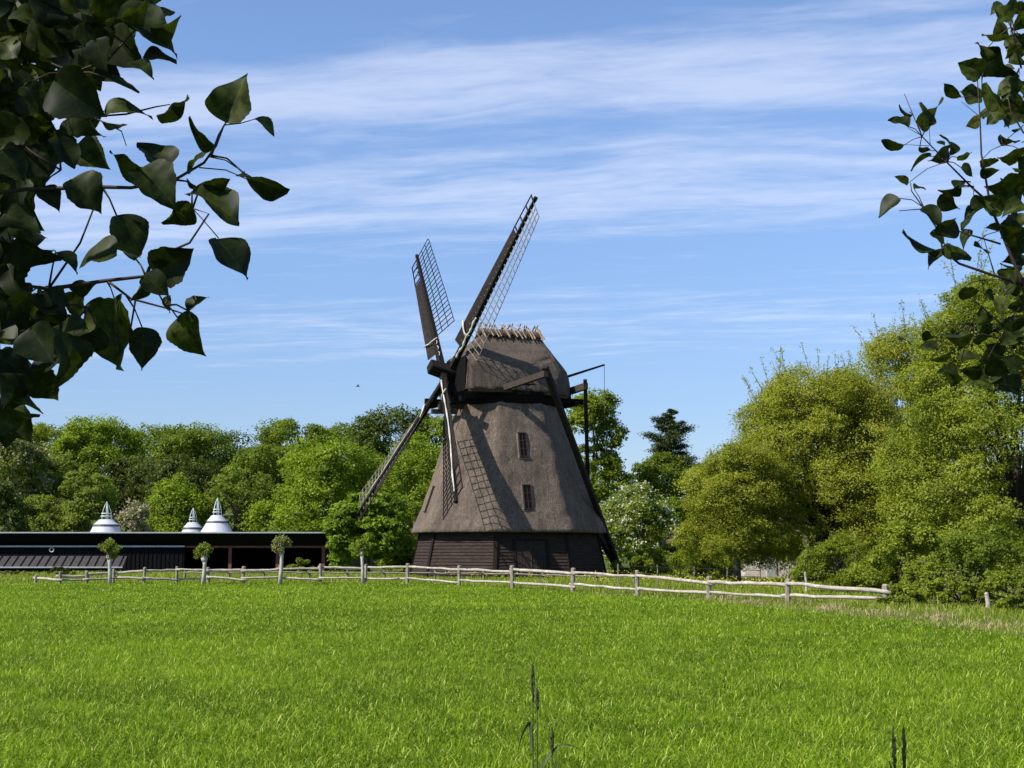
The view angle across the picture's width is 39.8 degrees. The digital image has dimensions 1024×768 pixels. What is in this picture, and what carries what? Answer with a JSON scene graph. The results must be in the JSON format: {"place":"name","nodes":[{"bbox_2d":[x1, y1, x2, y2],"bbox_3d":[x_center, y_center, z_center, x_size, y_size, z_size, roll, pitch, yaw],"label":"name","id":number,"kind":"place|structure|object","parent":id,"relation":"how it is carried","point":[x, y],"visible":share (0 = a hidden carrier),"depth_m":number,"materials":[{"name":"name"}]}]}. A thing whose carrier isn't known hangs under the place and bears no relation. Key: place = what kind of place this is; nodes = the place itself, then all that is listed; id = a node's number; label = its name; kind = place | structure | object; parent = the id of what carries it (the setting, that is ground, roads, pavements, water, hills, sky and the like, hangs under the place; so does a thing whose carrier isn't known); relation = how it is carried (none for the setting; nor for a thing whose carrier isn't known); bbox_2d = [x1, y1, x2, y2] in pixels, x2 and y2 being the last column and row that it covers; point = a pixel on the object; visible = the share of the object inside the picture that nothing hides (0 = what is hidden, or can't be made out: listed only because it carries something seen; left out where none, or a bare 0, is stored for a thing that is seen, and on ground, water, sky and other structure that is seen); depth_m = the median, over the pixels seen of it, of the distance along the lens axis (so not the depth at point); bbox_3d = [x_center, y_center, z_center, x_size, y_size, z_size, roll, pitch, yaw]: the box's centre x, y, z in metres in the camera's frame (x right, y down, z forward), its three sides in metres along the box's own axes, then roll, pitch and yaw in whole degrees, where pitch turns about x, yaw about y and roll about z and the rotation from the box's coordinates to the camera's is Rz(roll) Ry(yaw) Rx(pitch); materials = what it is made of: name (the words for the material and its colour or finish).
{"place":"outdoors","nodes":[
{"label":"outdoors","id":0,"kind":"place"},
{"bbox_2d":[0,532,342,571],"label":"long building","id":1,"kind":"structure","parent":0,"point":[171,550],"depth_m":112.03,"materials":[{"name":"wood"}]},
{"bbox_2d":[0,490,1023,767],"bbox_3d":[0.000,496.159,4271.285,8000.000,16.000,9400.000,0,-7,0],"label":"ground","id":2,"kind":"structure","parent":0,"point":[372,562],"depth_m":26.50,"materials":[{"name":"green plant"}]},
{"bbox_2d":[0,478,31,531],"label":"broadleaf tree","id":3,"kind":"object","parent":2,"relation":"on","point":[11,506],"visible":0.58,"depth_m":128.91,"materials":[{"name":"green plant"}]},
{"bbox_2d":[0,571,35,575],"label":"shrub","id":4,"kind":"object","parent":2,"relation":"on","point":[12,572],"visible":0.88,"depth_m":91.15,"materials":[{"name":"green plant"}]},
{"bbox_2d":[0,438,54,529],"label":"flowering tree","id":5,"kind":"object","parent":2,"relation":"on","point":[17,458],"visible":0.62,"depth_m":163.93,"materials":[{"name":"green plant"}]},
{"bbox_2d":[10,451,99,516],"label":"broadleaf tree","id":6,"kind":"object","parent":2,"relation":"on","point":[56,473],"visible":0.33,"depth_m":169.56,"materials":[{"name":"green plant"}]},
{"bbox_2d":[47,566,75,574],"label":"shrub","id":7,"kind":"object","parent":2,"relation":"on","point":[53,569],"visible":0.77,"depth_m":95.16,"materials":[{"name":"green plant"}]},
{"bbox_2d":[5,470,119,531],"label":"broadleaf tree","id":8,"kind":"object","parent":2,"relation":"on","point":[82,509],"visible":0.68,"depth_m":131.24,"materials":[{"name":"plant"}]},
{"bbox_2d":[0,555,126,572],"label":"lean to shed","id":9,"kind":"object","parent":2,"relation":"on","point":[34,563],"visible":0.84,"depth_m":107.51,"materials":[{"name":"metal"}]},
{"bbox_2d":[32,422,105,503],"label":"broadleaf tree","id":10,"kind":"object","parent":2,"relation":"on","point":[43,433],"visible":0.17,"depth_m":197.62,"materials":[{"name":"green plant"}]},
{"bbox_2d":[44,414,155,500],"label":"broadleaf tree","id":11,"kind":"object","parent":2,"relation":"on","point":[103,434],"visible":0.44,"depth_m":193.02,"materials":[{"name":"green plant"}]},
{"bbox_2d":[90,502,120,531],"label":"cone pavilion","id":12,"kind":"structure","parent":2,"relation":"on","point":[106,525],"depth_m":118.68,"materials":[{"name":"white metal"}]},
{"bbox_2d":[98,537,122,583],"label":"pollard tree","id":13,"kind":"object","parent":2,"relation":"on","point":[110,548],"visible":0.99,"depth_m":70.32,"materials":[{"name":"green plant"}]},
{"bbox_2d":[86,452,172,518],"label":"broadleaf tree","id":14,"kind":"object","parent":2,"relation":"on","point":[130,470],"visible":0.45,"depth_m":165.73,"materials":[{"name":"green plant"}]},
{"bbox_2d":[114,495,150,531],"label":"shrub","id":15,"kind":"object","parent":2,"relation":"on","point":[132,518],"visible":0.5,"depth_m":126.83,"materials":[{"name":"grey plant"}]},
{"bbox_2d":[104,422,173,508],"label":"broadleaf tree","id":16,"kind":"object","parent":2,"relation":"on","point":[154,431],"visible":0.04,"depth_m":201.35,"materials":[{"name":"green plant"}]},
{"bbox_2d":[0,0,289,447],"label":"poplar tree","id":17,"kind":"object","parent":2,"relation":"on","point":[85,48],"visible":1,"depth_m":1.73,"materials":[{"name":"green plant"}]},
{"bbox_2d":[141,472,213,531],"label":"broadleaf tree","id":18,"kind":"object","parent":2,"relation":"on","point":[171,504],"visible":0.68,"depth_m":138.04,"materials":[{"name":"green plant"}]},
{"bbox_2d":[132,449,226,529],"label":"broadleaf tree","id":19,"kind":"object","parent":2,"relation":"on","point":[166,465],"visible":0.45,"depth_m":159.42,"materials":[{"name":"green plant"}]},
{"bbox_2d":[182,508,202,531],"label":"cone pavilion","id":20,"kind":"structure","parent":2,"relation":"on","point":[192,526],"depth_m":126.83,"materials":[{"name":"white metal"}]},
{"bbox_2d":[144,422,246,493],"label":"broadleaf tree","id":21,"kind":"object","parent":2,"relation":"on","point":[190,441],"visible":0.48,"depth_m":189.13,"materials":[{"name":"green plant"}]},
{"bbox_2d":[193,541,213,583],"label":"pollard tree","id":22,"kind":"object","parent":2,"relation":"on","point":[203,551],"visible":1,"depth_m":70.34,"materials":[{"name":"green plant"}]},
{"bbox_2d":[200,498,232,568],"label":"cone pavilion","id":23,"kind":"structure","parent":2,"relation":"on","point":[218,559],"depth_m":118.28,"materials":[{"name":"white metal"}]},
{"bbox_2d":[199,465,278,531],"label":"broadleaf tree","id":24,"kind":"object","parent":2,"relation":"on","point":[225,491],"visible":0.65,"depth_m":141.21,"materials":[{"name":"green plant"}]},
{"bbox_2d":[199,427,282,496],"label":"broadleaf tree","id":25,"kind":"object","parent":2,"relation":"on","point":[231,435],"visible":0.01,"depth_m":203.57,"materials":[{"name":"green plant"}]},
{"bbox_2d":[220,443,302,530],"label":"broadleaf tree","id":26,"kind":"object","parent":2,"relation":"on","point":[261,457],"visible":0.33,"depth_m":163.06,"materials":[{"name":"green plant"}]},
{"bbox_2d":[271,534,291,583],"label":"pollard tree","id":27,"kind":"object","parent":2,"relation":"on","point":[284,541],"visible":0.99,"depth_m":70.37,"materials":[{"name":"green plant"}]},
{"bbox_2d":[243,417,343,500],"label":"broadleaf tree","id":28,"kind":"object","parent":2,"relation":"on","point":[279,432],"visible":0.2,"depth_m":199.33,"materials":[{"name":"green plant"}]},
{"bbox_2d":[284,557,315,571],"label":"shrub","id":29,"kind":"object","parent":2,"relation":"on","point":[299,560],"visible":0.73,"depth_m":108.00,"materials":[{"name":"green plant"}]},
{"bbox_2d":[238,433,412,549],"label":"broadleaf tree","id":30,"kind":"object","parent":2,"relation":"on","point":[307,486],"visible":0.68,"depth_m":134.35,"materials":[{"name":"green plant"}]},
{"bbox_2d":[310,421,386,507],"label":"broadleaf tree","id":31,"kind":"object","parent":2,"relation":"on","point":[338,430],"visible":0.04,"depth_m":202.11,"materials":[{"name":"green plant"}]},
{"bbox_2d":[352,539,370,583],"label":"pollard tree","id":32,"kind":"object","parent":2,"relation":"on","point":[361,547],"visible":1,"depth_m":70.37,"materials":[{"name":"green plant"}]},
{"bbox_2d":[316,491,420,571],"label":"chestnut tree","id":33,"kind":"object","parent":2,"relation":"on","point":[381,528],"visible":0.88,"depth_m":101.33,"materials":[{"name":"green plant"}]},
{"bbox_2d":[338,402,442,506],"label":"broadleaf tree","id":34,"kind":"object","parent":2,"relation":"on","point":[373,427],"visible":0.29,"depth_m":188.59,"materials":[{"name":"green plant"}]},
{"bbox_2d":[376,534,417,571],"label":"shrub","id":35,"kind":"object","parent":2,"relation":"on","point":[403,560],"visible":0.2,"depth_m":106.07,"materials":[{"name":"green plant"}]},
{"bbox_2d":[367,431,441,562],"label":"broadleaf tree","id":36,"kind":"object","parent":2,"relation":"on","point":[412,464],"visible":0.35,"depth_m":130.31,"materials":[{"name":"green plant"}]},
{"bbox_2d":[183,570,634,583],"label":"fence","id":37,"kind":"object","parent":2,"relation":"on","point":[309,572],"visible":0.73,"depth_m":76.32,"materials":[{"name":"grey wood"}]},
{"bbox_2d":[403,414,453,483],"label":"broadleaf tree","id":38,"kind":"object","parent":2,"relation":"on","point":[436,423],"visible":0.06,"depth_m":188.12,"materials":[{"name":"green plant"}]},
{"bbox_2d":[33,563,891,605],"bbox_3d":[-2.576,8.507,61.160,46.006,1.304,12.180,-6,-9,39],"label":"rail fence","id":39,"kind":"object","parent":2,"relation":"on","point":[709,583],"visible":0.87,"depth_m":59.88,"materials":[{"name":"grey wood"}]},
{"bbox_2d":[357,194,621,578],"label":"windmill","id":40,"kind":"object","parent":2,"relation":"on","point":[511,484],"visible":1,"depth_m":88.41,"materials":[{"name":"brown wood"}]},
{"bbox_2d":[423,486,435,513],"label":"window","id":41,"kind":"structure","parent":40,"relation":"in","point":[433,487],"depth_m":90.21,"materials":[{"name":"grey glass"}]},
{"bbox_2d":[516,432,529,458],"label":"window","id":42,"kind":"structure","parent":40,"relation":"in","point":[522,438],"depth_m":88.06,"materials":[{"name":"black glass"}]},
{"bbox_2d":[521,484,534,511],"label":"window","id":43,"kind":"structure","parent":40,"relation":"in","point":[527,492],"depth_m":86.72,"materials":[{"name":"black glass"}]},
{"bbox_2d":[512,539,549,577],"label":"door","id":44,"kind":"structure","parent":40,"relation":"in","point":[527,553],"depth_m":85.85,"materials":[{"name":"brown wood"}]},
{"bbox_2d":[0,568,1023,635],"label":"meadow grass","id":45,"kind":"structure","parent":2,"relation":"on","point":[962,608],"depth_m":58.24,"materials":[{"name":"green plant"}]},
{"bbox_2d":[518,662,534,767],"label":"grass stalk","id":46,"kind":"object","parent":2,"relation":"on","point":[529,723],"depth_m":3.53,"materials":[{"name":"green plant"}]},
{"bbox_2d":[534,687,539,767],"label":"grass stalk","id":47,"kind":"object","parent":2,"relation":"on","point":[537,701],"depth_m":3.67,"materials":[{"name":"green plant"}]},
{"bbox_2d":[541,727,581,767],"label":"grass stalk","id":48,"kind":"object","parent":2,"relation":"on","point":[552,749],"depth_m":3.32,"materials":[{"name":"green plant"}]},
{"bbox_2d":[566,387,636,559],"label":"broadleaf tree","id":49,"kind":"object","parent":2,"relation":"on","point":[608,461],"visible":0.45,"depth_m":127.22,"materials":[{"name":"green plant"}]},
{"bbox_2d":[448,570,792,587],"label":"buttercups","id":50,"kind":"object","parent":2,"relation":"on","point":[668,575],"visible":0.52,"depth_m":68.46,"materials":[{"name":"yellow plant"}]},
{"bbox_2d":[599,480,681,567],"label":"hawthorn tree","id":51,"kind":"object","parent":2,"relation":"on","point":[622,523],"visible":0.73,"depth_m":111.79,"materials":[{"name":"green plant"}]},
{"bbox_2d":[608,543,673,575],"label":"shrub","id":52,"kind":"object","parent":2,"relation":"on","point":[649,557],"visible":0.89,"depth_m":90.68,"materials":[{"name":"green plant"}]},
{"bbox_2d":[615,449,710,540],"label":"broadleaf tree","id":53,"kind":"object","parent":2,"relation":"on","point":[649,470],"visible":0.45,"depth_m":132.71,"materials":[{"name":"green plant"}]},
{"bbox_2d":[646,494,688,565],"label":"shrub","id":54,"kind":"object","parent":2,"relation":"on","point":[678,511],"visible":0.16,"depth_m":116.07,"materials":[{"name":"green plant"}]},
{"bbox_2d":[637,408,699,496],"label":"pine tree","id":55,"kind":"object","parent":2,"relation":"on","point":[674,431],"visible":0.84,"depth_m":135.94,"materials":[{"name":"green plant"}]},
{"bbox_2d":[656,528,710,572],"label":"flowering shrub","id":56,"kind":"object","parent":2,"relation":"on","point":[668,547],"visible":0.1,"depth_m":93.66,"materials":[{"name":"green plant"}]},
{"bbox_2d":[617,564,760,585],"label":"fence","id":57,"kind":"object","parent":2,"relation":"on","point":[694,568],"visible":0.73,"depth_m":65.24,"materials":[{"name":"grey wood"}]},
{"bbox_2d":[666,524,743,579],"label":"shrub","id":58,"kind":"object","parent":2,"relation":"on","point":[672,560],"visible":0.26,"depth_m":78.87,"materials":[{"name":"green plant"}]},
{"bbox_2d":[681,462,729,525],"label":"broadleaf tree","id":59,"kind":"object","parent":2,"relation":"on","point":[688,511],"visible":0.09,"depth_m":121.37,"materials":[{"name":"green plant"}]},
{"bbox_2d":[666,428,808,581],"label":"willow tree","id":60,"kind":"object","parent":2,"relation":"on","point":[728,486],"visible":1,"depth_m":69.35,"materials":[{"name":"green plant"}]},
{"bbox_2d":[741,518,806,578],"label":"cottage","id":61,"kind":"structure","parent":2,"relation":"on","point":[766,573],"depth_m":83.27,"materials":[{"name":"white paint"}]},
{"bbox_2d":[767,556,776,577],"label":"door","id":62,"kind":"structure","parent":61,"relation":"in","point":[770,573],"depth_m":83.19,"materials":[{"name":"metal"}]},
{"bbox_2d":[784,440,817,533],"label":"broadleaf tree","id":63,"kind":"object","parent":2,"relation":"on","point":[803,480],"depth_m":141.24,"materials":[{"name":"green plant"}]},
{"bbox_2d":[804,572,807,591],"bbox_3d":[11.333,7.803,54.460,0.129,1.129,0.102,1,-7,-11],"label":"stake","id":64,"kind":"object","parent":2,"relation":"on","point":[805,575],"visible":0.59,"depth_m":54.45,"materials":[{"name":"grey wood"}]},
{"bbox_2d":[705,342,943,582],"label":"willow tree","id":65,"kind":"object","parent":2,"relation":"on","point":[847,406],"visible":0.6,"depth_m":71.99,"materials":[{"name":"green plant"}]},
{"bbox_2d":[785,526,879,592],"bbox_3d":[12.857,7.083,55.798,3.588,2.973,3.019,-4,-8,30],"label":"shrub","id":66,"kind":"object","parent":2,"relation":"on","point":[839,546],"visible":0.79,"depth_m":55.28,"materials":[{"name":"green plant"}]},
{"bbox_2d":[702,593,1023,634],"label":"dry straw","id":67,"kind":"object","parent":2,"relation":"on","point":[893,612],"visible":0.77,"depth_m":36.61,"materials":[{"name":"beige plant"}]},
{"bbox_2d":[888,727,896,767],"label":"grass stalk","id":68,"kind":"object","parent":2,"relation":"on","point":[894,750],"depth_m":3.12,"materials":[{"name":"green plant"}]},
{"bbox_2d":[849,519,946,592],"bbox_3d":[14.776,6.704,53.513,3.731,3.195,3.276,-4,-8,30],"label":"shrub","id":69,"kind":"object","parent":2,"relation":"on","point":[921,537],"visible":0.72,"depth_m":53.22,"materials":[{"name":"green plant"}]},
{"bbox_2d":[875,581,927,607],"bbox_3d":[11.618,6.413,42.001,1.232,1.092,1.218,6,-9,-41],"label":"bramble bush","id":70,"kind":"object","parent":2,"relation":"on","point":[911,594],"visible":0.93,"depth_m":41.78,"materials":[{"name":"green plant"}]},
{"bbox_2d":[803,300,1004,569],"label":"broadleaf tree","id":71,"kind":"object","parent":2,"relation":"on","point":[884,349],"visible":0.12,"depth_m":79.65,"materials":[{"name":"green plant"}]},
{"bbox_2d":[901,726,908,767],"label":"grass stalk","id":72,"kind":"object","parent":2,"relation":"on","point":[903,752],"depth_m":3.17,"materials":[{"name":"green plant"}]},
{"bbox_2d":[887,553,975,599],"bbox_3d":[13.818,6.465,46.117,2.890,1.944,2.323,5,-8,-35],"label":"bramble bush","id":73,"kind":"object","parent":2,"relation":"on","point":[925,571],"visible":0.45,"depth_m":45.87,"materials":[{"name":"green plant"}]},
{"bbox_2d":[861,227,1023,582],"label":"ash tree","id":74,"kind":"object","parent":2,"relation":"on","point":[944,407],"visible":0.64,"depth_m":63.00,"materials":[{"name":"green plant"}]},
{"bbox_2d":[878,0,1023,394],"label":"young poplar tree","id":75,"kind":"object","parent":2,"relation":"on","point":[1007,190],"visible":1,"depth_m":3.39,"materials":[{"name":"green plant"}]},
{"bbox_2d":[916,568,1005,605],"bbox_3d":[13.230,6.219,42.132,2.588,1.499,1.923,-5,-8,35],"label":"bramble bush","id":76,"kind":"object","parent":2,"relation":"on","point":[942,592],"visible":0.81,"depth_m":41.62,"materials":[{"name":"green plant"}]},
{"bbox_2d":[930,524,1023,588],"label":"shrub","id":77,"kind":"object","parent":2,"relation":"on","point":[954,546],"visible":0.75,"depth_m":55.69,"materials":[{"name":"green plant"}]},
{"bbox_2d":[943,394,1023,566],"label":"broadleaf tree","id":78,"kind":"object","parent":2,"relation":"on","point":[1008,430],"visible":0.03,"depth_m":139.65,"materials":[{"name":"green plant"}]},
{"bbox_2d":[984,592,990,611],"bbox_3d":[13.146,6.156,39.049,0.141,0.800,0.130,-4,-8,33],"label":"stake","id":79,"kind":"object","parent":2,"relation":"on","point":[987,598],"visible":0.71,"depth_m":39.03,"materials":[{"name":"grey wood"}]},
{"bbox_2d":[960,561,1023,603],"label":"bramble bush","id":80,"kind":"object","parent":2,"relation":"on","point":[1001,578],"visible":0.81,"depth_m":41.40,"materials":[{"name":"green plant"}]},
{"bbox_2d":[995,581,1023,610],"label":"bramble bush","id":81,"kind":"object","parent":2,"relation":"on","point":[1011,600],"visible":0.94,"depth_m":38.04,"materials":[{"name":"green plant"}]},
{"bbox_2d":[0,0,1023,497],"label":"sky","id":82,"kind":"structure","parent":0,"point":[710,179],"materials":[{"name":"blue"}]}
]}

